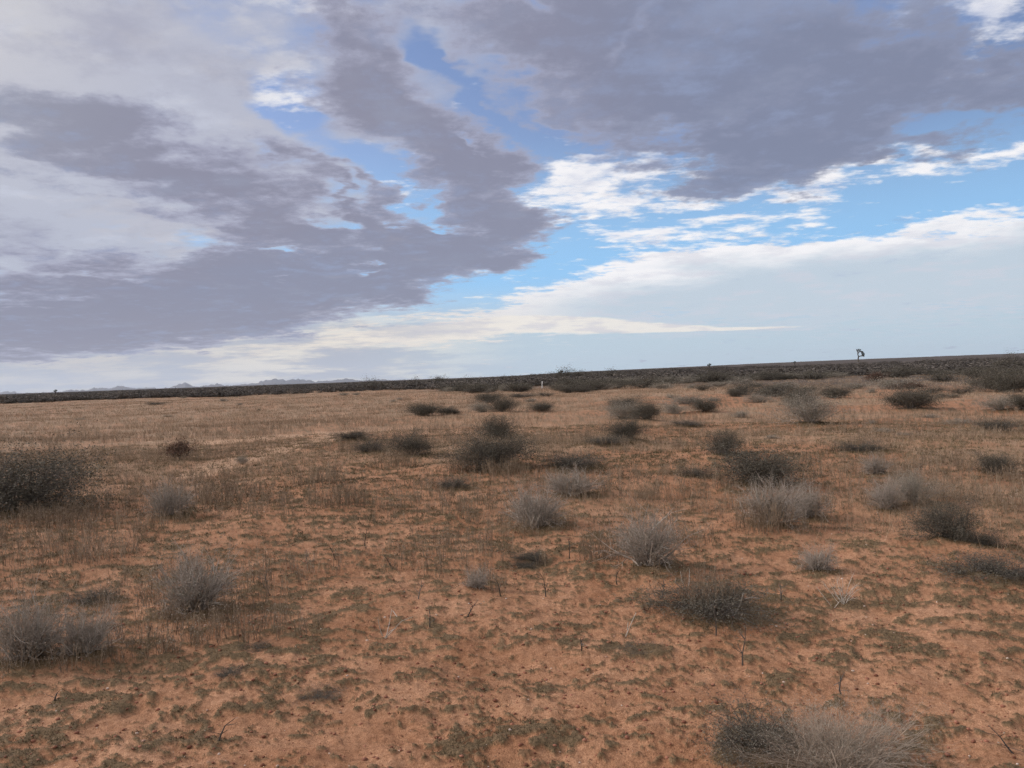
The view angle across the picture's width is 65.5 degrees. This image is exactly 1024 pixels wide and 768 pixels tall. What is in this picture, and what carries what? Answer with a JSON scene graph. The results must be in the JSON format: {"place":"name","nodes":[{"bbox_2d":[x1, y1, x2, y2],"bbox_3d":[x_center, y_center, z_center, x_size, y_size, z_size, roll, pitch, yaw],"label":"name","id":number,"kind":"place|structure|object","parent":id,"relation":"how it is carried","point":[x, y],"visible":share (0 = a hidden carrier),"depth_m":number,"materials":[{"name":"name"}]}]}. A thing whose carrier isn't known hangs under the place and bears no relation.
{"place":"outdoors","nodes":[
{"label":"outdoors","id":0,"kind":"place"},
{"bbox_2d":[0,378,417,393],"bbox_3d":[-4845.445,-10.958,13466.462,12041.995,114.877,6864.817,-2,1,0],"label":"mountains","id":1,"kind":"structure","parent":0,"point":[265,382],"depth_m":13358.40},
{"bbox_2d":[0,353,1023,767],"bbox_3d":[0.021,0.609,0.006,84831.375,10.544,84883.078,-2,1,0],"label":"ground","id":2,"kind":"structure","parent":0,"point":[346,727],"depth_m":5.33,"materials":[{"name":"soil"}]},
{"bbox_2d":[0,570,100,667],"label":"burrobush","id":3,"kind":"object","parent":2,"relation":"on","point":[35,631],"visible":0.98,"depth_m":4.92,"materials":[{"name":"grey plant"}]},
{"bbox_2d":[14,496,108,527],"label":"weed clump","id":4,"kind":"object","parent":2,"relation":"on","point":[64,510],"visible":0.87,"depth_m":10.05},
{"bbox_2d":[0,420,144,518],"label":"dark shrub","id":5,"kind":"object","parent":2,"relation":"on","point":[9,489],"visible":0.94,"depth_m":11.10,"materials":[{"name":"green plant"}]},
{"bbox_2d":[41,589,129,657],"bbox_3d":[-2.738,1.525,5.096,0.532,0.471,0.548,-2,1,25],"label":"burrobush","id":6,"kind":"object","parent":2,"relation":"on","point":[90,637],"visible":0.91,"depth_m":5.06,"materials":[{"name":"grey plant"}]},
{"bbox_2d":[48,578,144,607],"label":"shrub","id":7,"kind":"object","parent":2,"relation":"on","point":[83,598],"visible":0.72,"depth_m":6.37,"materials":[{"name":"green plant"}]},
{"bbox_2d":[53,532,144,565],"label":"weed clump","id":8,"kind":"object","parent":2,"relation":"on","point":[101,552],"visible":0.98,"depth_m":7.88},
{"bbox_2d":[134,467,203,517],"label":"burrobush","id":9,"kind":"object","parent":2,"relation":"on","point":[168,502],"visible":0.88,"depth_m":10.28,"materials":[{"name":"grey plant"}]},
{"bbox_2d":[161,436,199,459],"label":"rust brown bush","id":10,"kind":"object","parent":2,"relation":"on","point":[184,448],"visible":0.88,"depth_m":18.12,"materials":[{"name":"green plant"}]},
{"bbox_2d":[134,527,250,618],"bbox_3d":[-2.369,1.434,6.023,0.874,0.700,0.868,-2,1,-20],"label":"burrobush","id":11,"kind":"object","parent":2,"relation":"on","point":[188,584],"visible":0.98,"depth_m":5.98,"materials":[{"name":"grey plant"}]},
{"bbox_2d":[183,477,263,503],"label":"weed clump","id":12,"kind":"object","parent":2,"relation":"on","point":[226,489],"visible":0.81,"depth_m":11.94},
{"bbox_2d":[206,662,248,679],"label":"shrub","id":13,"kind":"object","parent":2,"relation":"on","point":[227,671],"visible":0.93,"depth_m":4.62,"materials":[{"name":"green plant"}]},
{"bbox_2d":[231,638,274,652],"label":"shrub","id":14,"kind":"object","parent":2,"relation":"on","point":[256,646],"visible":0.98,"depth_m":5.12,"materials":[{"name":"green plant"}]},
{"bbox_2d":[291,681,346,705],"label":"shrub","id":15,"kind":"object","parent":2,"relation":"on","point":[320,694],"visible":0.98,"depth_m":4.32,"materials":[{"name":"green plant"}]},
{"bbox_2d":[285,458,353,486],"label":"weed clump","id":16,"kind":"object","parent":2,"relation":"on","point":[322,478],"visible":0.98,"depth_m":12.97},
{"bbox_2d":[311,427,374,440],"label":"shrub","id":17,"kind":"object","parent":2,"relation":"on","point":[351,435],"visible":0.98,"depth_m":22.26,"materials":[{"name":"green plant"}]},
{"bbox_2d":[319,478,371,508],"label":"weed clump","id":18,"kind":"object","parent":2,"relation":"on","point":[346,498],"visible":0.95,"depth_m":10.72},
{"bbox_2d":[338,435,391,453],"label":"shrub","id":19,"kind":"object","parent":2,"relation":"on","point":[364,447],"visible":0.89,"depth_m":18.45,"materials":[{"name":"green plant"}]},
{"bbox_2d":[370,447,420,468],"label":"weed clump","id":20,"kind":"object","parent":2,"relation":"on","point":[391,460],"visible":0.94,"depth_m":15.55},
{"bbox_2d":[377,421,437,456],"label":"dark shrub","id":21,"kind":"object","parent":2,"relation":"on","point":[412,443],"visible":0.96,"depth_m":16.74,"materials":[{"name":"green plant"}]},
{"bbox_2d":[395,400,447,415],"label":"dark shrub","id":22,"kind":"object","parent":2,"relation":"on","point":[418,409],"visible":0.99,"depth_m":35.56,"materials":[{"name":"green plant"}]},
{"bbox_2d":[432,404,461,414],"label":"dark shrub","id":23,"kind":"object","parent":2,"relation":"on","point":[450,410],"visible":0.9,"depth_m":36.07,"materials":[{"name":"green plant"}]},
{"bbox_2d":[418,473,476,489],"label":"shrub","id":24,"kind":"object","parent":2,"relation":"on","point":[447,483],"visible":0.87,"depth_m":12.00,"materials":[{"name":"green plant"}]},
{"bbox_2d":[443,450,482,473],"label":"weed clump","id":25,"kind":"object","parent":2,"relation":"on","point":[460,462],"visible":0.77,"depth_m":13.77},
{"bbox_2d":[448,384,492,392],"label":"creosote bush","id":26,"kind":"object","parent":2,"relation":"on","point":[471,389],"visible":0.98,"depth_m":82.15,"materials":[{"name":"green plant"}]},
{"bbox_2d":[458,564,494,588],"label":"burrobush","id":27,"kind":"object","parent":2,"relation":"on","point":[476,582],"visible":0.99,"depth_m":6.41,"materials":[{"name":"grey plant"}]},
{"bbox_2d":[464,400,493,412],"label":"grey green shrub","id":28,"kind":"object","parent":2,"relation":"on","point":[479,407],"visible":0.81,"depth_m":36.85,"materials":[{"name":"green plant"}]},
{"bbox_2d":[467,390,506,402],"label":"dark shrub","id":29,"kind":"object","parent":2,"relation":"on","point":[489,398],"visible":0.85,"depth_m":50.37,"materials":[{"name":"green plant"}]},
{"bbox_2d":[429,418,552,471],"bbox_3d":[-0.402,1.024,13.921,2.124,0.985,2.050,-2,1,-17],"label":"dark shrub","id":30,"kind":"object","parent":2,"relation":"on","point":[488,452],"visible":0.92,"depth_m":13.87,"materials":[{"name":"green plant"}]},
{"bbox_2d":[467,404,532,438],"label":"dark shrub","id":31,"kind":"object","parent":2,"relation":"on","point":[497,427],"visible":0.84,"depth_m":21.11,"materials":[{"name":"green plant"}]},
{"bbox_2d":[480,392,523,411],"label":"dark shrub","id":32,"kind":"object","parent":2,"relation":"on","point":[500,406],"visible":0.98,"depth_m":36.02,"materials":[{"name":"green plant"}]},
{"bbox_2d":[481,454,532,476],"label":"weed clump","id":33,"kind":"object","parent":2,"relation":"on","point":[494,466],"visible":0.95,"depth_m":13.25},
{"bbox_2d":[0,465,1022,767],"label":"soil crumbs","id":34,"kind":"object","parent":2,"relation":"on","point":[522,667],"visible":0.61,"depth_m":4.50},
{"bbox_2d":[0,403,1023,678],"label":"weeds","id":35,"kind":"object","parent":2,"relation":"on","point":[168,615],"visible":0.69,"depth_m":10.31,"materials":[{"name":"plant"}]},
{"bbox_2d":[0,369,1023,596],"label":"dry grass","id":36,"kind":"structure","parent":2,"relation":"on","point":[292,420],"depth_m":30.22,"materials":[{"name":"plant"}]},
{"bbox_2d":[0,356,1023,403],"bbox_3d":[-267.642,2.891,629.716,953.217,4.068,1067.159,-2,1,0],"label":"scrub","id":37,"kind":"object","parent":2,"relation":"on","point":[862,368],"visible":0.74,"depth_m":146.44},
{"bbox_2d":[0,420,1023,767],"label":"mat foliage","id":38,"kind":"object","parent":2,"relation":"on","point":[602,468],"visible":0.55,"depth_m":8.74,"materials":[{"name":"green plant"}]},
{"bbox_2d":[7,455,1018,767],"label":"pebbles","id":39,"kind":"object","parent":2,"relation":"on","point":[433,655],"visible":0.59,"depth_m":4.53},
{"bbox_2d":[500,379,536,391],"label":"creosote bush","id":40,"kind":"object","parent":2,"relation":"on","point":[520,387],"visible":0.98,"depth_m":80.71,"materials":[{"name":"green plant"}]},
{"bbox_2d":[495,547,553,564],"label":"shrub","id":41,"kind":"object","parent":2,"relation":"on","point":[521,556],"visible":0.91,"depth_m":7.39,"materials":[{"name":"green plant"}]},
{"bbox_2d":[508,556,546,569],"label":"shrub","id":42,"kind":"object","parent":2,"relation":"on","point":[527,565],"visible":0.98,"depth_m":7.21,"materials":[{"name":"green plant"}]},
{"bbox_2d":[490,468,583,527],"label":"burrobush","id":43,"kind":"object","parent":2,"relation":"on","point":[544,514],"visible":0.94,"depth_m":8.93,"materials":[{"name":"grey plant"}]},
{"bbox_2d":[521,397,557,411],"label":"dark shrub","id":44,"kind":"object","parent":2,"relation":"on","point":[541,407],"visible":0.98,"depth_m":35.97,"materials":[{"name":"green plant"}]},
{"bbox_2d":[527,461,613,495],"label":"burrobush","id":45,"kind":"object","parent":2,"relation":"on","point":[579,484],"visible":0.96,"depth_m":10.90,"materials":[{"name":"grey plant"}]},
{"bbox_2d":[544,366,596,377],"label":"creosote bush","id":46,"kind":"object","parent":2,"relation":"on","point":[572,373],"visible":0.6,"depth_m":199.87,"materials":[{"name":"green plant"}]},
{"bbox_2d":[553,380,589,392],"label":"creosote bush","id":47,"kind":"object","parent":2,"relation":"on","point":[566,387],"visible":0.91,"depth_m":72.67,"materials":[{"name":"green plant"}]},
{"bbox_2d":[524,449,623,468],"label":"shrub","id":48,"kind":"object","parent":2,"relation":"on","point":[568,460],"visible":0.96,"depth_m":13.68,"materials":[{"name":"green plant"}]},
{"bbox_2d":[576,523,630,561],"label":"weed clump","id":49,"kind":"object","parent":2,"relation":"on","point":[603,545],"visible":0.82,"depth_m":7.23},
{"bbox_2d":[583,433,641,444],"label":"shrub","id":50,"kind":"object","parent":2,"relation":"on","point":[612,440],"visible":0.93,"depth_m":17.34,"materials":[{"name":"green plant"}]},
{"bbox_2d":[584,410,654,438],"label":"dark shrub","id":51,"kind":"object","parent":2,"relation":"on","point":[628,430],"visible":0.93,"depth_m":17.98,"materials":[{"name":"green plant"}]},
{"bbox_2d":[583,397,663,418],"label":"grey green shrub","id":52,"kind":"object","parent":2,"relation":"on","point":[621,412],"visible":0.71,"depth_m":27.52,"materials":[{"name":"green plant"}]},
{"bbox_2d":[600,394,652,408],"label":"dark shrub","id":53,"kind":"object","parent":2,"relation":"on","point":[624,402],"visible":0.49,"depth_m":34.49,"materials":[{"name":"grey plant"}]},
{"bbox_2d":[617,373,667,388],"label":"creosote bush","id":54,"kind":"object","parent":2,"relation":"on","point":[644,385],"visible":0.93,"depth_m":82.59,"materials":[{"name":"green plant"}]},
{"bbox_2d":[613,636,672,661],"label":"shrub","id":55,"kind":"object","parent":2,"relation":"on","point":[636,652],"visible":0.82,"depth_m":4.84,"materials":[{"name":"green plant"}]},
{"bbox_2d":[577,489,710,575],"bbox_3d":[1.124,1.238,6.865,1.026,0.700,0.872,-1,1,44],"label":"burrobush","id":56,"kind":"object","parent":2,"relation":"on","point":[643,551],"visible":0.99,"depth_m":6.74,"materials":[{"name":"grey plant"}]},
{"bbox_2d":[625,397,665,419],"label":"dark shrub","id":57,"kind":"object","parent":2,"relation":"on","point":[643,413],"visible":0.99,"depth_m":26.80,"materials":[{"name":"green plant"}]},
{"bbox_2d":[632,482,659,499],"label":"weed clump","id":58,"kind":"object","parent":2,"relation":"on","point":[648,489],"visible":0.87,"depth_m":10.49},
{"bbox_2d":[657,399,693,413],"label":"grey green shrub","id":59,"kind":"object","parent":2,"relation":"on","point":[669,409],"visible":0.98,"depth_m":31.01,"materials":[{"name":"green plant"}]},
{"bbox_2d":[656,394,711,404],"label":"grey green shrub","id":60,"kind":"object","parent":2,"relation":"on","point":[680,399],"visible":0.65,"depth_m":37.85,"materials":[{"name":"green plant"}]},
{"bbox_2d":[655,517,715,547],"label":"weed clump","id":61,"kind":"object","parent":2,"relation":"on","point":[690,528],"visible":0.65,"depth_m":7.82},
{"bbox_2d":[669,418,711,427],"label":"shrub","id":62,"kind":"object","parent":2,"relation":"on","point":[684,422],"visible":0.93,"depth_m":23.54,"materials":[{"name":"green plant"}]},
{"bbox_2d":[665,463,724,477],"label":"shrub","id":63,"kind":"object","parent":2,"relation":"on","point":[693,470],"visible":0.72,"depth_m":12.05,"materials":[{"name":"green plant"}]},
{"bbox_2d":[598,564,802,639],"bbox_3d":[1.341,1.437,5.377,1.271,0.328,1.530,-2,1,-16],"label":"shrub","id":64,"kind":"object","parent":2,"relation":"on","point":[711,604],"visible":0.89,"depth_m":5.42,"materials":[{"name":"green plant"}]},
{"bbox_2d":[682,394,726,411],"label":"dark shrub","id":65,"kind":"object","parent":2,"relation":"on","point":[705,406],"visible":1,"depth_m":31.11,"materials":[{"name":"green plant"}]},
{"bbox_2d":[673,555,747,618],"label":"weed clump","id":66,"kind":"object","parent":2,"relation":"on","point":[702,585],"visible":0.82,"depth_m":5.52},
{"bbox_2d":[695,366,739,382],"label":"creosote bush","id":67,"kind":"object","parent":2,"relation":"on","point":[722,377],"visible":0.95,"depth_m":97.89,"materials":[{"name":"green plant"}]},
{"bbox_2d":[695,422,748,454],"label":"dark shrub","id":68,"kind":"object","parent":2,"relation":"on","point":[730,439],"visible":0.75,"depth_m":14.55,"materials":[{"name":"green plant"}]},
{"bbox_2d":[722,387,745,396],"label":"dark shrub","id":69,"kind":"object","parent":2,"relation":"on","point":[734,392],"visible":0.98,"depth_m":47.40,"materials":[{"name":"grey plant"}]},
{"bbox_2d":[725,379,764,394],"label":"creosote bush","id":70,"kind":"object","parent":2,"relation":"on","point":[745,388],"visible":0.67,"depth_m":48.82,"materials":[{"name":"green plant"}]},
{"bbox_2d":[679,674,829,767],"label":"shrub","id":71,"kind":"object","parent":2,"relation":"on","point":[743,729],"visible":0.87,"depth_m":3.42,"materials":[{"name":"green plant"}]},
{"bbox_2d":[741,390,778,402],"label":"grey green shrub","id":72,"kind":"object","parent":2,"relation":"on","point":[753,398],"visible":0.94,"depth_m":38.70,"materials":[{"name":"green plant"}]},
{"bbox_2d":[693,434,830,489],"bbox_3d":[3.413,1.084,11.142,1.756,0.722,2.117,-2,1,-11],"label":"dark shrub","id":73,"kind":"object","parent":2,"relation":"on","point":[769,466],"visible":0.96,"depth_m":11.05,"materials":[{"name":"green plant"}]},
{"bbox_2d":[729,494,795,534],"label":"weed clump","id":74,"kind":"object","parent":2,"relation":"on","point":[764,526],"visible":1,"depth_m":8.10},
{"bbox_2d":[727,464,819,532],"bbox_3d":[2.771,1.165,8.479,1.047,0.746,1.015,-2,1,34],"label":"burrobush","id":75,"kind":"object","parent":2,"relation":"on","point":[774,491],"visible":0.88,"depth_m":8.38,"materials":[{"name":"grey plant"}]},
{"bbox_2d":[747,381,814,396],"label":"creosote bush","id":76,"kind":"object","parent":2,"relation":"on","point":[778,390],"visible":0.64,"depth_m":44.83,"materials":[{"name":"green plant"}]},
{"bbox_2d":[767,473,835,521],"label":"burrobush","id":77,"kind":"object","parent":2,"relation":"on","point":[810,504],"visible":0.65,"depth_m":8.86,"materials":[{"name":"grey plant"}]},
{"bbox_2d":[772,387,831,405],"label":"shrub","id":78,"kind":"object","parent":2,"relation":"on","point":[793,395],"visible":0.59,"depth_m":32.68,"materials":[{"name":"grey plant"}]},
{"bbox_2d":[754,385,869,424],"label":"grey green shrub","id":79,"kind":"object","parent":2,"relation":"on","point":[807,413],"visible":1,"depth_m":22.82,"materials":[{"name":"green plant"}]},
{"bbox_2d":[797,367,834,379],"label":"creosote bush","id":80,"kind":"object","parent":2,"relation":"on","point":[811,376],"visible":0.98,"depth_m":94.48,"materials":[{"name":"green plant"}]},
{"bbox_2d":[789,538,845,571],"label":"burrobush","id":81,"kind":"object","parent":2,"relation":"on","point":[815,561],"visible":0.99,"depth_m":6.48,"materials":[{"name":"grey plant"}]},
{"bbox_2d":[699,674,972,767],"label":"burrobush","id":82,"kind":"object","parent":2,"relation":"on","point":[846,750],"visible":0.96,"depth_m":3.25,"materials":[{"name":"grey plant"}]},
{"bbox_2d":[813,381,860,397],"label":"dark shrub","id":83,"kind":"object","parent":2,"relation":"on","point":[837,390],"visible":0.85,"depth_m":40.01,"materials":[{"name":"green plant"}]},
{"bbox_2d":[811,565,869,603],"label":"straw bush","id":84,"kind":"object","parent":2,"relation":"on","point":[841,590],"visible":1,"depth_m":5.65,"materials":[{"name":"beige plant"}]},
{"bbox_2d":[822,435,895,454],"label":"shrub","id":85,"kind":"object","parent":2,"relation":"on","point":[861,449],"visible":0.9,"depth_m":14.60,"materials":[{"name":"green plant"}]},
{"bbox_2d":[861,371,889,381],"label":"rust brown bush","id":86,"kind":"object","parent":2,"relation":"on","point":[875,375],"visible":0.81,"depth_m":72.82,"materials":[{"name":"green plant"}]},
{"bbox_2d":[858,451,901,474],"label":"burrobush","id":87,"kind":"object","parent":2,"relation":"on","point":[872,464],"visible":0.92,"depth_m":12.06,"materials":[{"name":"grey plant"}]},
{"bbox_2d":[854,472,913,509],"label":"burrobush","id":88,"kind":"object","parent":2,"relation":"on","point":[882,497],"visible":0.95,"depth_m":9.02,"materials":[{"name":"grey plant"}]},
{"bbox_2d":[857,364,932,377],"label":"creosote bush","id":89,"kind":"object","parent":2,"relation":"on","point":[899,372],"visible":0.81,"depth_m":88.72,"materials":[{"name":"green plant"}]},
{"bbox_2d":[863,374,927,389],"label":"grey green shrub","id":90,"kind":"object","parent":2,"relation":"on","point":[886,383],"visible":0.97,"depth_m":49.15,"materials":[{"name":"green plant"}]},
{"bbox_2d":[882,457,925,478],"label":"weed clump","id":91,"kind":"object","parent":2,"relation":"on","point":[905,467],"visible":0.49,"depth_m":11.53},
{"bbox_2d":[868,382,954,409],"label":"dark shrub","id":92,"kind":"object","parent":2,"relation":"on","point":[906,397],"visible":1,"depth_m":28.73,"materials":[{"name":"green plant"}]},
{"bbox_2d":[883,458,954,506],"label":"grey green shrub","id":93,"kind":"object","parent":2,"relation":"on","point":[911,481],"visible":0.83,"depth_m":9.19,"materials":[{"name":"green plant"}]},
{"bbox_2d":[880,487,993,544],"bbox_3d":[3.989,1.203,7.383,0.975,0.486,0.808,-2,1,40],"label":"dark shrub","id":94,"kind":"object","parent":2,"relation":"on","point":[942,526],"visible":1,"depth_m":7.28,"materials":[{"name":"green plant"}]},
{"bbox_2d":[918,368,967,381],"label":"creosote bush","id":95,"kind":"object","parent":2,"relation":"on","point":[940,377],"visible":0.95,"depth_m":64.69,"materials":[{"name":"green plant"}]},
{"bbox_2d":[931,480,990,502],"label":"weed clump","id":96,"kind":"object","parent":2,"relation":"on","point":[962,490],"visible":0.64,"depth_m":9.51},
{"bbox_2d":[902,544,1023,588],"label":"shrub","id":97,"kind":"object","parent":2,"relation":"on","point":[989,567],"visible":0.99,"depth_m":6.09,"materials":[{"name":"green plant"}]},
{"bbox_2d":[945,384,983,393],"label":"creosote bush","id":98,"kind":"object","parent":2,"relation":"on","point":[964,390],"visible":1,"depth_m":40.98,"materials":[{"name":"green plant"}]},
{"bbox_2d":[952,363,1004,377],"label":"creosote bush","id":99,"kind":"object","parent":2,"relation":"on","point":[973,370],"visible":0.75,"depth_m":71.94,"materials":[{"name":"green plant"}]},
{"bbox_2d":[942,413,1023,430],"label":"shrub","id":100,"kind":"object","parent":2,"relation":"on","point":[994,424],"visible":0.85,"depth_m":17.84,"materials":[{"name":"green plant"}]},
{"bbox_2d":[952,362,1023,392],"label":"dark shrub","id":101,"kind":"object","parent":2,"relation":"on","point":[1007,383],"visible":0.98,"depth_m":41.73,"materials":[{"name":"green plant"}]},
{"bbox_2d":[958,391,1019,410],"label":"grey green shrub","id":102,"kind":"object","parent":2,"relation":"on","point":[998,403],"visible":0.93,"depth_m":26.75,"materials":[{"name":"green plant"}]},
{"bbox_2d":[960,520,1022,548],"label":"shrub","id":103,"kind":"object","parent":2,"relation":"on","point":[984,539],"visible":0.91,"depth_m":7.04,"materials":[{"name":"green plant"}]},
{"bbox_2d":[967,448,1023,473],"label":"dark shrub","id":104,"kind":"object","parent":2,"relation":"on","point":[997,463],"visible":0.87,"depth_m":11.70,"materials":[{"name":"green plant"}]},
{"bbox_2d":[981,352,1023,368],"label":"creosote bush","id":105,"kind":"object","parent":2,"relation":"on","point":[1007,362],"visible":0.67,"depth_m":115.75,"materials":[{"name":"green plant"}]},
{"bbox_2d":[1001,387,1023,408],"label":"shrub","id":106,"kind":"object","parent":2,"relation":"on","point":[1017,403],"visible":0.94,"depth_m":26.44,"materials":[{"name":"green plant"}]},
{"bbox_2d":[0,0,1023,392],"label":"sky","id":107,"kind":"structure","parent":0,"point":[198,193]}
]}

